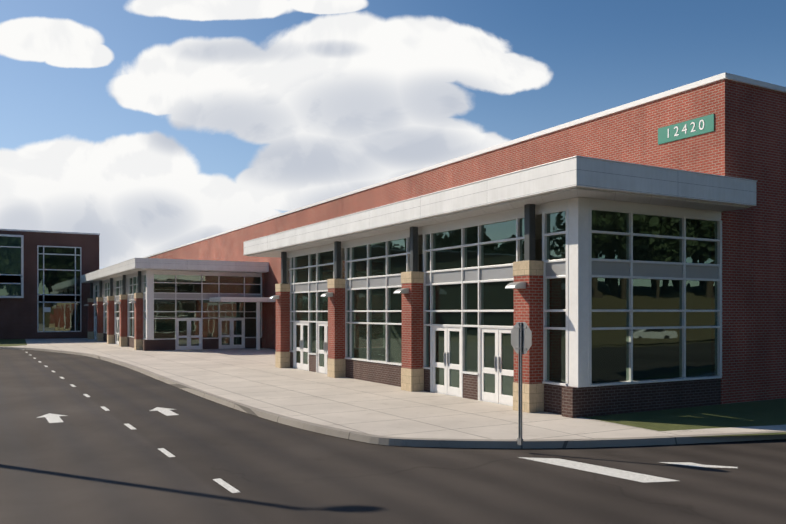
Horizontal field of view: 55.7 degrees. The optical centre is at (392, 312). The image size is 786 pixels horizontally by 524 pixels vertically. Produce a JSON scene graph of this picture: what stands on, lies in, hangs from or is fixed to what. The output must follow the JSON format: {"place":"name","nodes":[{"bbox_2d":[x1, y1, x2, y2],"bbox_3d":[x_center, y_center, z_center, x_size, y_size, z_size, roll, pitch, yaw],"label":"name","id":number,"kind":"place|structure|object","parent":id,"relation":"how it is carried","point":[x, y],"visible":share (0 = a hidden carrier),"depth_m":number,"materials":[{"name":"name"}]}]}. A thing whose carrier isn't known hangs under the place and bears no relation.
{"place":"outdoors","nodes":[
{"label":"outdoors","id":0,"kind":"place"},
{"bbox_2d":[0,338,783,439],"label":"sidewalk","id":1,"kind":"structure","parent":0,"point":[253,377],"depth_m":21.27,"materials":[{"name":"concrete"}]},
{"bbox_2d":[0,229,99,338],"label":"wing","id":2,"kind":"structure","parent":1,"relation":"on","point":[44,292],"depth_m":71.19,"materials":[{"name":"red brick"}]},
{"bbox_2d":[81,258,268,350],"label":"pavilion","id":3,"kind":"structure","parent":1,"relation":"on","point":[142,310],"depth_m":50.87,"materials":[{"name":"glass"}]},
{"bbox_2d":[209,297,275,349],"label":"entrance canopy","id":4,"kind":"object","parent":1,"relation":"on","point":[257,300],"visible":0.89,"depth_m":49.97,"materials":[{"name":"grey metal"}]},
{"bbox_2d":[143,72,785,403],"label":"brick building","id":5,"kind":"structure","parent":1,"relation":"on","point":[745,138],"depth_m":21.68,"materials":[{"name":"red brick"}]},
{"bbox_2d":[658,114,713,144],"bbox_3d":[8.483,-5.299,21.619,0.040,0.480,1.940,0,0,-30],"label":"address sign","id":6,"kind":"object","parent":5,"relation":"attached to","point":[707,128],"visible":0.79,"depth_m":21.55,"materials":[{"name":"green metal"}]},
{"bbox_2d":[668,120,703,137],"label":"address numbers","id":7,"kind":"object","parent":6,"relation":"attached to","point":[692,130],"visible":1,"depth_m":21.47},
{"bbox_2d":[244,156,756,417],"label":"pavilion","id":8,"kind":"structure","parent":1,"relation":"on","point":[628,297],"depth_m":19.99,"materials":[{"name":"glass"}]},
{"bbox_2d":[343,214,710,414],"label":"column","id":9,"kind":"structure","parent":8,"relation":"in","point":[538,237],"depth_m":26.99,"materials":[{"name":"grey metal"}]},
{"bbox_2d":[0,338,785,523],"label":"road surface","id":10,"kind":"object","parent":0,"point":[88,460],"depth_m":12.41,"materials":[{"name":"grey asphalt"}]},
{"bbox_2d":[26,352,737,492],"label":"road markings","id":11,"kind":"object","parent":10,"relation":"on","point":[618,473],"visible":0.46,"depth_m":12.87,"materials":[{"name":"paint"}]},
{"bbox_2d":[0,347,785,448],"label":"kerb","id":12,"kind":"structure","parent":10,"relation":"on","point":[485,443],"depth_m":15.13,"materials":[{"name":"concrete"}]},
{"bbox_2d":[511,322,531,444],"bbox_3d":[2.423,1.353,14.170,0.057,2.335,0.610,0,0,-30],"label":"stop sign","id":13,"kind":"object","parent":12,"relation":"on","point":[521,338],"visible":1,"depth_m":14.17,"materials":[{"name":"metal"}]},
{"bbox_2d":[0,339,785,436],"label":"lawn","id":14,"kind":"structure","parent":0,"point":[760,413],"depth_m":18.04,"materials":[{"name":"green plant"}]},
{"bbox_2d":[0,0,785,268],"label":"sky","id":15,"kind":"structure","parent":0,"point":[149,127],"materials":[{"name":"blue"}]},
{"bbox_2d":[674,425,785,431],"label":"sidewalk","id":16,"kind":"structure","parent":0,"point":[759,428],"depth_m":16.00,"materials":[{"name":"concrete"}]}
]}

